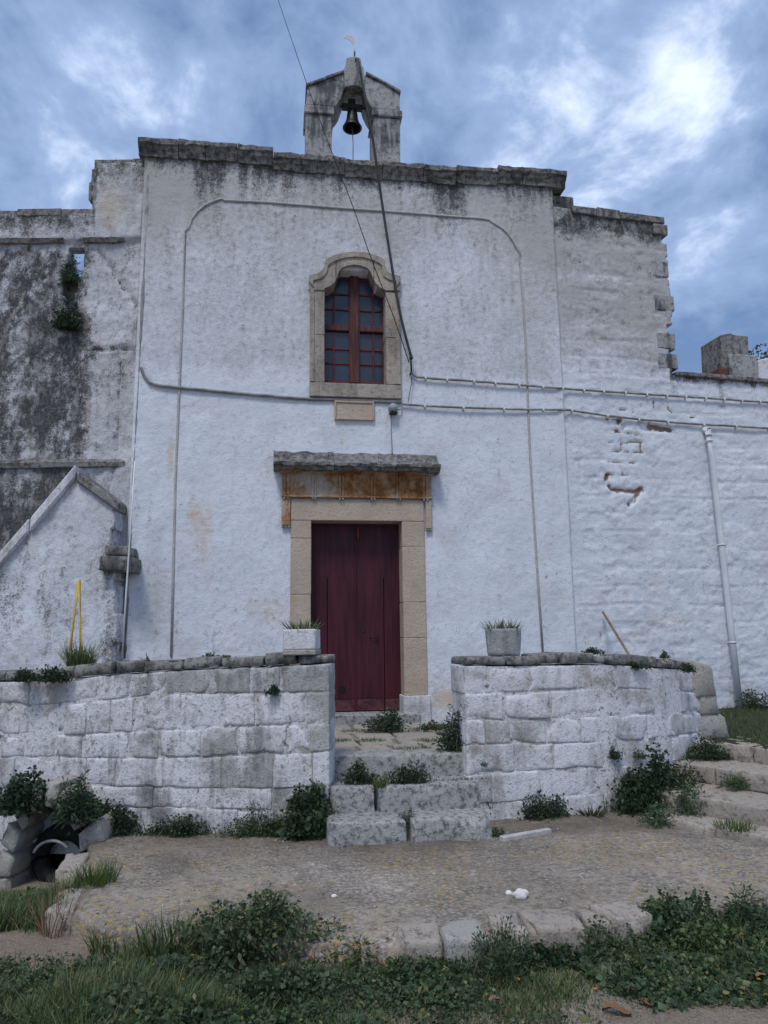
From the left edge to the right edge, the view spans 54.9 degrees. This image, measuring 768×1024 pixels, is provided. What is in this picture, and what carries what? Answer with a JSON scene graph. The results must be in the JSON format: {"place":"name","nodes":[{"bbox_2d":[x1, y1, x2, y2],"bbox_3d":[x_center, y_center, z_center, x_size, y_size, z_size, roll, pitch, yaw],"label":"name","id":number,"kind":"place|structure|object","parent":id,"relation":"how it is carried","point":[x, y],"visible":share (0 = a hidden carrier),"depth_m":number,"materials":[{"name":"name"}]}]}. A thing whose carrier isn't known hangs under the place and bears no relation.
{"place":"outdoors","nodes":[
{"label":"outdoors","id":0,"kind":"place"},
{"bbox_2d":[0,875,767,1023],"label":"ground","id":1,"kind":"structure","parent":0,"point":[35,942],"depth_m":3.50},
{"bbox_2d":[0,774,117,889],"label":"cistern mouth","id":2,"kind":"object","parent":1,"relation":"on","point":[21,833],"visible":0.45,"depth_m":5.99},
{"bbox_2d":[0,764,61,818],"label":"weed clump","id":3,"kind":"object","parent":2,"relation":"on","point":[17,796],"visible":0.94,"depth_m":5.92,"materials":[{"name":"green plant"}]},
{"bbox_2d":[32,839,67,853],"bbox_3d":[-2.708,2.717,6.005,0.306,0.112,0.024,-2,-9,6],"label":"metal hoop","id":4,"kind":"object","parent":2,"relation":"attached to","point":[63,844],"visible":1,"depth_m":6.00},
{"bbox_2d":[31,823,86,882],"bbox_3d":[-2.644,2.859,6.138,0.587,0.545,0.150,-2,-9,6],"label":"old tyre","id":5,"kind":"object","parent":2,"relation":"in","point":[41,864],"visible":0.42,"depth_m":6.11,"materials":[{"name":"black rubber"}]},
{"bbox_2d":[45,769,110,829],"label":"weed clump","id":6,"kind":"object","parent":2,"relation":"on","point":[81,808],"visible":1,"depth_m":5.87,"materials":[{"name":"green plant"}]},
{"bbox_2d":[18,873,99,938],"bbox_3d":[-1.943,2.356,4.465,0.475,0.351,0.430,-8,-12,37],"label":"grass tuft","id":7,"kind":"object","parent":1,"relation":"on","point":[42,926],"visible":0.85,"depth_m":4.41,"materials":[{"name":"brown plant"}]},
{"bbox_2d":[44,888,84,935],"bbox_3d":[-1.991,2.584,4.610,0.188,0.337,0.475,2,-10,-13],"label":"edge stone","id":8,"kind":"object","parent":1,"relation":"on","point":[67,926],"visible":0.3,"depth_m":4.43,"materials":[{"name":"stone"}]},
{"bbox_2d":[0,466,140,676],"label":"lean to","id":9,"kind":"object","parent":1,"relation":"on","point":[61,543],"visible":0.59,"depth_m":8.61,"materials":[{"name":"paint"}]},
{"bbox_2d":[121,461,135,658],"bbox_3d":[-2.934,0.524,8.490,0.066,2.278,0.020,-1,-9,0],"label":"white rod","id":10,"kind":"object","parent":9,"relation":"attached to","point":[128,560],"visible":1,"depth_m":8.47,"materials":[{"name":"plastic"}]},
{"bbox_2d":[0,158,144,604],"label":"old wall","id":11,"kind":"structure","parent":1,"relation":"on","point":[66,402],"depth_m":9.43,"materials":[{"name":"paint"}]},
{"bbox_2d":[46,299,84,331],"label":"weed clump","id":12,"kind":"object","parent":11,"relation":"attached to","point":[69,320],"visible":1,"depth_m":9.37,"materials":[{"name":"green plant"}]},
{"bbox_2d":[57,251,86,287],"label":"weed clump","id":13,"kind":"object","parent":11,"relation":"attached to","point":[71,277],"visible":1,"depth_m":9.56,"materials":[{"name":"green plant"}]},
{"bbox_2d":[55,852,89,887],"bbox_3d":[-2.280,2.717,5.397,0.187,0.344,0.472,1,-10,-12],"label":"edge stone","id":14,"kind":"object","parent":1,"relation":"on","point":[72,860],"visible":0.38,"depth_m":5.33,"materials":[{"name":"stone"}]},
{"bbox_2d":[0,951,146,1005],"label":"weed clump","id":15,"kind":"object","parent":1,"relation":"on","point":[32,980],"visible":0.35,"depth_m":3.71,"materials":[{"name":"green plant"}]},
{"bbox_2d":[77,918,133,957],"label":"grass tuft","id":16,"kind":"object","parent":1,"relation":"on","point":[98,945],"visible":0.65,"depth_m":4.14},
{"bbox_2d":[0,652,335,853],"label":"terrace wall","id":17,"kind":"structure","parent":1,"relation":"on","point":[214,745],"depth_m":6.29,"materials":[{"name":"stone"}]},
{"bbox_2d":[10,667,40,682],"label":"weed clump","id":18,"kind":"object","parent":17,"relation":"on","point":[24,675],"visible":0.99,"depth_m":6.38,"materials":[{"name":"green plant"}]},
{"bbox_2d":[35,664,74,684],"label":"weed clump","id":19,"kind":"object","parent":17,"relation":"on","point":[54,677],"visible":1,"depth_m":6.38,"materials":[{"name":"green plant"}]},
{"bbox_2d":[55,637,111,666],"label":"grass tuft","id":20,"kind":"object","parent":17,"relation":"on","point":[74,658],"visible":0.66,"depth_m":6.58,"materials":[{"name":"plant"}]},
{"bbox_2d":[264,684,280,695],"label":"weed clump","id":21,"kind":"object","parent":17,"relation":"on","point":[272,690],"visible":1,"depth_m":6.23,"materials":[{"name":"green plant"}]},
{"bbox_2d":[282,629,320,654],"bbox_3d":[-0.714,1.131,6.429,0.289,0.221,0.294,-1,-9,4],"label":"planter trough","id":22,"kind":"object","parent":17,"relation":"on","point":[301,642],"visible":0.99,"depth_m":6.29,"materials":[{"name":"concrete"}]},
{"bbox_2d":[279,618,323,629],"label":"grass tuft","id":23,"kind":"object","parent":22,"relation":"on","point":[300,625],"visible":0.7,"depth_m":6.40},
{"bbox_2d":[96,953,242,996],"bbox_3d":[-1.076,2.328,3.686,0.838,0.184,0.422,1,-9,-8],"label":"weed clump","id":24,"kind":"object","parent":1,"relation":"on","point":[173,961],"visible":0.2,"depth_m":3.73,"materials":[{"name":"green plant"}]},
{"bbox_2d":[168,883,344,968],"bbox_3d":[-0.709,2.252,4.078,0.975,0.356,0.611,1,-9,-8],"label":"weed clump","id":25,"kind":"object","parent":1,"relation":"on","point":[252,924],"visible":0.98,"depth_m":4.02,"materials":[{"name":"green plant"}]},
{"bbox_2d":[209,954,355,1012],"bbox_3d":[-0.535,2.301,3.638,0.806,0.201,0.432,3,-10,-21],"label":"weed clump","id":26,"kind":"object","parent":1,"relation":"on","point":[288,985],"visible":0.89,"depth_m":3.59,"materials":[{"name":"green plant"}]},
{"bbox_2d":[259,916,350,962],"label":"weed clump","id":27,"kind":"object","parent":1,"relation":"on","point":[327,923],"visible":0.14,"depth_m":4.13,"materials":[{"name":"green plant"}]},
{"bbox_2d":[299,935,356,963],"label":"weed clump","id":28,"kind":"object","parent":1,"relation":"on","point":[338,937],"visible":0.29,"depth_m":3.98,"materials":[{"name":"green plant"}]},
{"bbox_2d":[122,51,576,727],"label":"chapel","id":29,"kind":"structure","parent":1,"relation":"on","point":[418,553],"depth_m":9.57,"materials":[{"name":"paint"}]},
{"bbox_2d":[139,366,400,403],"bbox_3d":[-1.421,-1.620,9.465,3.321,0.376,0.040,1,-9,-8],"label":"sill cable","id":30,"kind":"object","parent":29,"relation":"attached to","point":[249,394],"visible":1,"depth_m":9.40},
{"bbox_2d":[344,34,354,50],"bbox_3d":[-0.501,-6.840,10.793,0.160,0.336,0.010,1,-9,-8],"label":"wind vane","id":31,"kind":"object","parent":29,"relation":"attached to","point":[350,38],"visible":1,"depth_m":10.80,"materials":[{"name":"metal"}]},
{"bbox_2d":[340,98,364,149],"bbox_3d":[-0.439,-5.351,10.567,0.452,1.212,0.280,-4,-10,20],"label":"bell","id":32,"kind":"object","parent":29,"relation":"on","point":[352,126],"visible":0.92,"depth_m":10.61,"materials":[{"name":"brown metal"}]},
{"bbox_2d":[324,276,383,384],"bbox_3d":[-0.412,-2.553,9.994,0.945,1.822,0.112,1,-9,-8],"label":"window","id":33,"kind":"structure","parent":29,"relation":"in","point":[354,329],"depth_m":9.95,"materials":[{"name":"brown wood"}]},
{"bbox_2d":[310,523,400,711],"bbox_3d":[-0.338,1.249,9.425,1.353,2.555,0.140,1,-9,-8],"label":"door","id":34,"kind":"structure","parent":29,"relation":"in","point":[355,589],"depth_m":9.40,"materials":[{"name":"red paint"}]},
{"bbox_2d":[355,58,411,354],"bbox_3d":[-0.127,-4.342,9.991,0.821,4.686,0.538,-4,-10,21],"label":"thick cable","id":35,"kind":"object","parent":29,"relation":"attached to","point":[383,214],"visible":0.94,"depth_m":9.88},
{"bbox_2d":[388,403,401,414],"bbox_3d":[0.150,-1.337,9.596,0.187,0.145,0.128,1,-9,-8],"label":"wall lamp","id":36,"kind":"object","parent":29,"relation":"attached to","point":[393,409],"visible":1,"depth_m":9.54,"materials":[{"name":"white metal"}]},
{"bbox_2d":[409,355,412,374],"bbox_3d":[0.348,-1.933,9.747,0.052,0.251,0.175,1,-9,-8],"label":"cable anchor","id":37,"kind":"object","parent":29,"relation":"attached to","point":[411,357],"visible":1,"depth_m":9.68,"materials":[{"name":"black metal"}]},
{"bbox_2d":[278,0,408,362],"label":"thin cable","id":38,"kind":"object","parent":37,"relation":"attached to","point":[351,202],"visible":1,"depth_m":9.24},
{"bbox_2d":[337,933,394,969],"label":"weed clump","id":39,"kind":"object","parent":1,"relation":"on","point":[349,961],"visible":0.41,"depth_m":3.94,"materials":[{"name":"green plant"}]},
{"bbox_2d":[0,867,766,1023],"bbox_3d":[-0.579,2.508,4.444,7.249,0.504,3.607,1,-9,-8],"label":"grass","id":40,"kind":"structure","parent":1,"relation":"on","point":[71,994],"depth_m":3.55,"materials":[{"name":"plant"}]},
{"bbox_2d":[0,879,767,1023],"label":"ground cover","id":41,"kind":"object","parent":1,"relation":"on","point":[656,981],"visible":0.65,"depth_m":3.60,"materials":[{"name":"green plant"}]},
{"bbox_2d":[396,920,442,966],"bbox_3d":[0.188,2.386,4.006,0.250,0.242,0.300,1,-9,-8],"label":"kerb stone","id":42,"kind":"object","parent":1,"relation":"on","point":[420,937],"visible":0.59,"depth_m":3.92,"materials":[{"name":"stone"}]},
{"bbox_2d":[378,953,482,983],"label":"weed clump","id":43,"kind":"object","parent":1,"relation":"on","point":[430,960],"visible":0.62,"depth_m":3.83,"materials":[{"name":"green plant"}]},
{"bbox_2d":[440,919,488,971],"bbox_3d":[0.426,2.374,3.983,0.246,0.254,0.263,1,-9,-8],"label":"kerb stone","id":44,"kind":"object","parent":1,"relation":"on","point":[457,936],"visible":0.5,"depth_m":3.89,"materials":[{"name":"stone"}]},
{"bbox_2d":[461,911,547,988],"bbox_3d":[0.597,2.278,3.856,0.439,0.331,0.425,6,-11,-34],"label":"weed clump","id":45,"kind":"object","parent":1,"relation":"on","point":[505,957],"visible":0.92,"depth_m":3.81,"materials":[{"name":"green plant"}]},
{"bbox_2d":[486,912,528,948],"bbox_3d":[0.677,2.376,4.060,0.186,0.263,0.252,1,-9,-8],"label":"kerb stone","id":46,"kind":"object","parent":1,"relation":"on","point":[492,919],"visible":0.34,"depth_m":4.04,"materials":[{"name":"stone"}]},
{"bbox_2d":[495,939,592,973],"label":"weed clump","id":47,"kind":"object","parent":1,"relation":"on","point":[564,954],"visible":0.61,"depth_m":3.92,"materials":[{"name":"green plant"}]},
{"bbox_2d":[517,908,585,954],"bbox_3d":[0.941,2.405,4.163,0.327,0.248,0.280,1,-9,-8],"label":"kerb stone","id":48,"kind":"object","parent":1,"relation":"on","point":[550,926],"visible":0.59,"depth_m":4.08,"materials":[{"name":"stone"}]},
{"bbox_2d":[450,652,728,819],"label":"terrace wall","id":49,"kind":"structure","parent":1,"relation":"on","point":[530,724],"depth_m":6.78,"materials":[{"name":"stone"}]},
{"bbox_2d":[485,628,521,655],"bbox_3d":[1.142,1.243,7.064,0.353,0.255,0.353,1,-9,-8],"label":"flower pot","id":50,"kind":"object","parent":49,"relation":"on","point":[503,641],"visible":0.97,"depth_m":6.92,"materials":[{"name":"grey paint"}]},
{"bbox_2d":[478,617,524,630],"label":"grass tuft","id":51,"kind":"object","parent":50,"relation":"on","point":[501,624],"visible":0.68,"depth_m":7.06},
{"bbox_2d":[581,647,604,654],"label":"weed clump","id":52,"kind":"object","parent":49,"relation":"on","point":[594,651],"visible":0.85,"depth_m":7.17,"materials":[{"name":"green plant"}]},
{"bbox_2d":[607,746,622,760],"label":"weed clump","id":53,"kind":"object","parent":49,"relation":"on","point":[612,753],"visible":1,"depth_m":6.81,"materials":[{"name":"green plant"}]},
{"bbox_2d":[627,661,651,670],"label":"weed clump","id":54,"kind":"object","parent":49,"relation":"on","point":[635,665],"visible":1,"depth_m":7.09,"materials":[{"name":"green plant"}]},
{"bbox_2d":[678,662,699,674],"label":"weed clump","id":55,"kind":"object","parent":49,"relation":"on","point":[687,668],"visible":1,"depth_m":7.42,"materials":[{"name":"green plant"}]},
{"bbox_2d":[575,908,612,950],"bbox_3d":[1.185,2.396,4.166,0.145,0.258,0.224,1,-9,-8],"label":"kerb stone","id":56,"kind":"object","parent":1,"relation":"on","point":[582,914],"visible":0.42,"depth_m":4.12,"materials":[{"name":"stone"}]},
{"bbox_2d":[567,914,648,957],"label":"weed clump","id":57,"kind":"object","parent":1,"relation":"on","point":[609,940],"visible":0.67,"depth_m":4.04,"materials":[{"name":"green plant"}]},
{"bbox_2d":[602,1001,631,1016],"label":"dead leaf","id":58,"kind":"object","parent":1,"relation":"on","point":[615,1006],"visible":1,"depth_m":3.42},
{"bbox_2d":[590,901,652,949],"bbox_3d":[1.355,2.394,4.210,0.269,0.274,0.239,4,-10,-24],"label":"kerb stone","id":59,"kind":"object","parent":1,"relation":"on","point":[619,914],"visible":0.45,"depth_m":4.16,"materials":[{"name":"stone"}]},
{"bbox_2d":[602,921,678,950],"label":"weed clump","id":60,"kind":"object","parent":1,"relation":"on","point":[657,927],"visible":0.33,"depth_m":4.11,"materials":[{"name":"green plant"}]},
{"bbox_2d":[553,205,767,708],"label":"side wing","id":61,"kind":"structure","parent":1,"relation":"on","point":[646,573],"depth_m":10.24,"materials":[{"name":"paint"}]},
{"bbox_2d":[402,403,767,429],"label":"cable","id":62,"kind":"object","parent":61,"relation":"attached to","point":[558,409],"visible":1,"depth_m":10.03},
{"bbox_2d":[411,373,767,403],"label":"cable","id":63,"kind":"object","parent":61,"relation":"attached to","point":[583,389],"visible":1,"depth_m":10.12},
{"bbox_2d":[701,427,742,707],"bbox_3d":[4.623,0.696,10.161,0.213,3.866,0.231,1,-9,-8],"label":"rain pipe","id":64,"kind":"object","parent":61,"relation":"attached to","point":[721,545],"visible":0.99,"depth_m":10.07,"materials":[{"name":"white plastic"}]},
{"bbox_2d":[701,333,757,377],"bbox_3d":[5.328,-2.107,11.485,0.667,1.226,0.570,1,-10,-13],"label":"chimney","id":65,"kind":"object","parent":61,"relation":"on","point":[726,354],"visible":0.45,"depth_m":11.30,"materials":[{"name":"grey stone"}]},
{"bbox_2d":[757,358,767,378],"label":"roof parapet","id":66,"kind":"structure","parent":61,"relation":"on","point":[762,368],"depth_m":11.34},
{"bbox_2d":[636,886,741,950],"bbox_3d":[1.683,2.340,4.265,0.756,0.304,0.544,1,-9,-8],"label":"weed clump","id":67,"kind":"object","parent":1,"relation":"on","point":[670,909],"visible":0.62,"depth_m":4.26,"materials":[{"name":"green plant"}]},
{"bbox_2d":[654,918,765,961],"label":"weed clump","id":68,"kind":"object","parent":1,"relation":"on","point":[694,939],"visible":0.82,"depth_m":4.04,"materials":[{"name":"green plant"}]},
{"bbox_2d":[711,882,767,944],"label":"weed clump","id":69,"kind":"object","parent":1,"relation":"on","point":[749,914],"visible":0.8,"depth_m":4.31,"materials":[{"name":"green plant"}]},
{"bbox_2d":[748,343,767,360],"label":"tree","id":70,"kind":"object","parent":1,"relation":"on","point":[764,353],"visible":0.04,"depth_m":14.55,"materials":[{"name":"green plant"}]},
{"bbox_2d":[0,0,767,373],"label":"sky","id":71,"kind":"structure","parent":0,"point":[659,108],"materials":[{"name":"blue"}]},
{"bbox_2d":[351,724,451,750],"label":"terrace floor","id":72,"kind":"structure","parent":0,"point":[394,741],"depth_m":8.05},
{"bbox_2d":[69,582,78,653],"bbox_3d":[-3.199,1.563,7.568,0.069,1.695,0.027,0,-9,-2],"label":"yellow stake","id":73,"kind":"object","parent":72,"relation":"on","point":[74,612],"visible":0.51,"depth_m":7.65,"materials":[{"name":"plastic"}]},
{"bbox_2d":[78,580,81,653],"bbox_3d":[-3.140,1.553,7.569,0.076,1.715,0.027,-1,-9,0],"label":"yellow stake","id":74,"kind":"object","parent":72,"relation":"on","point":[80,635],"visible":0.43,"depth_m":7.65,"materials":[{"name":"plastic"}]},
{"bbox_2d":[335,723,444,750],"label":"landing paving","id":75,"kind":"structure","parent":72,"relation":"on","point":[406,738],"depth_m":7.65,"materials":[{"name":"stone"}]},
{"bbox_2d":[353,737,385,742],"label":"grass tuft","id":76,"kind":"object","parent":75,"relation":"on","point":[370,739],"visible":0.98,"depth_m":7.45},
{"bbox_2d":[361,705,411,732],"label":"weed clump","id":77,"kind":"object","parent":75,"relation":"on","point":[382,722],"visible":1,"depth_m":8.13,"materials":[{"name":"green plant"}]},
{"bbox_2d":[408,720,449,731],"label":"weed clump","id":78,"kind":"object","parent":75,"relation":"on","point":[434,726],"visible":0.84,"depth_m":8.16,"materials":[{"name":"green plant"}]},
{"bbox_2d":[431,704,462,752],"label":"weed clump","id":79,"kind":"object","parent":72,"relation":"on","point":[453,743],"visible":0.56,"depth_m":6.72,"materials":[{"name":"green plant"}]},
{"bbox_2d":[602,611,629,653],"bbox_3d":[2.929,1.788,8.623,0.036,1.310,1.832,0,-9,-5],"label":"wooden stick","id":80,"kind":"object","parent":72,"relation":"on","point":[615,633],"visible":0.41,"depth_m":9.19,"materials":[{"name":"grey wood"}]},
{"bbox_2d":[71,809,767,968],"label":"yard paving","id":81,"kind":"structure","parent":0,"point":[466,895],"depth_m":4.99,"materials":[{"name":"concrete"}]},
{"bbox_2d":[66,855,125,888],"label":"grass tuft","id":82,"kind":"object","parent":81,"relation":"on","point":[99,878],"visible":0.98,"depth_m":4.92,"materials":[{"name":"plant"}]},
{"bbox_2d":[67,795,152,838],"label":"weed clump","id":83,"kind":"object","parent":81,"relation":"on","point":[121,822],"visible":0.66,"depth_m":6.14,"materials":[{"name":"green plant"}]},
{"bbox_2d":[127,906,210,956],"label":"grass tuft","id":84,"kind":"object","parent":81,"relation":"on","point":[157,947],"visible":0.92,"depth_m":4.01,"materials":[{"name":"plant"}]},
{"bbox_2d":[121,811,223,838],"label":"weed clump","id":85,"kind":"object","parent":81,"relation":"on","point":[180,825],"visible":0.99,"depth_m":6.08,"materials":[{"name":"green plant"}]},
{"bbox_2d":[205,800,286,839],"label":"weed clump","id":86,"kind":"object","parent":81,"relation":"on","point":[251,832],"visible":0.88,"depth_m":6.05,"materials":[{"name":"green plant"}]},
{"bbox_2d":[253,816,285,836],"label":"weed clump","id":87,"kind":"object","parent":81,"relation":"on","point":[272,822],"visible":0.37,"depth_m":6.05,"materials":[{"name":"green plant"}]},
{"bbox_2d":[268,778,374,840],"bbox_3d":[-0.564,2.429,6.010,0.872,0.507,0.839,-6,-11,29],"label":"weed clump","id":88,"kind":"object","parent":81,"relation":"on","point":[307,819],"visible":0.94,"depth_m":5.97,"materials":[{"name":"green plant"}]},
{"bbox_2d":[326,748,492,846],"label":"entrance steps","id":89,"kind":"structure","parent":81,"relation":"on","point":[446,810],"depth_m":6.13,"materials":[{"name":"stone"}]},
{"bbox_2d":[337,757,387,784],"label":"weed clump","id":90,"kind":"object","parent":89,"relation":"on","point":[356,775],"visible":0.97,"depth_m":6.27,"materials":[{"name":"green plant"}]},
{"bbox_2d":[370,776,387,788],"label":"grass tuft","id":91,"kind":"object","parent":89,"relation":"on","point":[378,784],"visible":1,"depth_m":6.15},
{"bbox_2d":[402,801,414,827],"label":"weed clump","id":92,"kind":"object","parent":89,"relation":"attached to","point":[408,818],"visible":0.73,"depth_m":5.95,"materials":[{"name":"green plant"}]},
{"bbox_2d":[382,759,438,783],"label":"weed clump","id":93,"kind":"object","parent":89,"relation":"on","point":[407,776],"visible":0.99,"depth_m":6.25,"materials":[{"name":"green plant"}]},
{"bbox_2d":[491,827,504,836],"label":"weed clump","id":94,"kind":"object","parent":81,"relation":"on","point":[496,834],"visible":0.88,"depth_m":5.93,"materials":[{"name":"green plant"}]},
{"bbox_2d":[512,888,528,899],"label":"rock","id":95,"kind":"object","parent":81,"relation":"on","point":[520,894],"visible":1,"depth_m":4.54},
{"bbox_2d":[499,828,551,841],"bbox_3d":[1.135,2.579,5.901,0.500,0.046,0.060,5,-11,-29],"label":"plank","id":96,"kind":"object","parent":81,"relation":"on","point":[515,836],"visible":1,"depth_m":5.87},
{"bbox_2d":[517,789,576,821],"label":"weed clump","id":97,"kind":"object","parent":81,"relation":"on","point":[546,812],"visible":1,"depth_m":6.52,"materials":[{"name":"green plant"}]},
{"bbox_2d":[576,803,609,816],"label":"grass tuft","id":98,"kind":"object","parent":81,"relation":"on","point":[589,812],"visible":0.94,"depth_m":6.59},
{"bbox_2d":[598,742,683,816],"bbox_3d":[2.378,2.447,6.778,1.069,0.671,0.887,1,-9,-8],"label":"weed clump","id":99,"kind":"object","parent":81,"relation":"on","point":[641,794],"visible":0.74,"depth_m":6.68,"materials":[{"name":"green plant"}]},
{"bbox_2d":[632,798,695,828],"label":"weed clump","id":100,"kind":"object","parent":81,"relation":"on","point":[652,809],"visible":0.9,"depth_m":6.28,"materials":[{"name":"green plant"}]},
{"bbox_2d":[661,779,710,818],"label":"weed clump","id":101,"kind":"object","parent":81,"relation":"on","point":[682,793],"visible":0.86,"depth_m":6.44,"materials":[{"name":"green plant"}]},
{"bbox_2d":[646,736,767,845],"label":"side stair","id":102,"kind":"object","parent":81,"relation":"on","point":[750,805],"visible":0.5,"depth_m":6.46,"materials":[{"name":"stone"}]},
{"bbox_2d":[651,758,705,791],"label":"weed clump","id":103,"kind":"object","parent":102,"relation":"on","point":[682,774],"visible":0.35,"depth_m":6.83,"materials":[{"name":"green plant"}]},
{"bbox_2d":[680,733,733,761],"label":"weed clump","id":104,"kind":"object","parent":102,"relation":"on","point":[708,753],"visible":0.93,"depth_m":7.32,"materials":[{"name":"green plant"}]},
{"bbox_2d":[709,772,750,790],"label":"weed clump","id":105,"kind":"object","parent":102,"relation":"on","point":[735,782],"visible":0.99,"depth_m":6.65,"materials":[{"name":"green plant"}]},
{"bbox_2d":[711,817,759,832],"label":"grass tuft","id":106,"kind":"object","parent":102,"relation":"on","point":[741,827],"visible":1,"depth_m":5.85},
{"bbox_2d":[708,702,767,758],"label":"raised ground","id":107,"kind":"structure","parent":0,"point":[752,720],"depth_m":8.53,"materials":[{"name":"plant"}]},
{"bbox_2d":[733,689,767,709],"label":"weed clump","id":108,"kind":"object","parent":107,"relation":"on","point":[753,702],"visible":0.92,"depth_m":9.76,"materials":[{"name":"green plant"}]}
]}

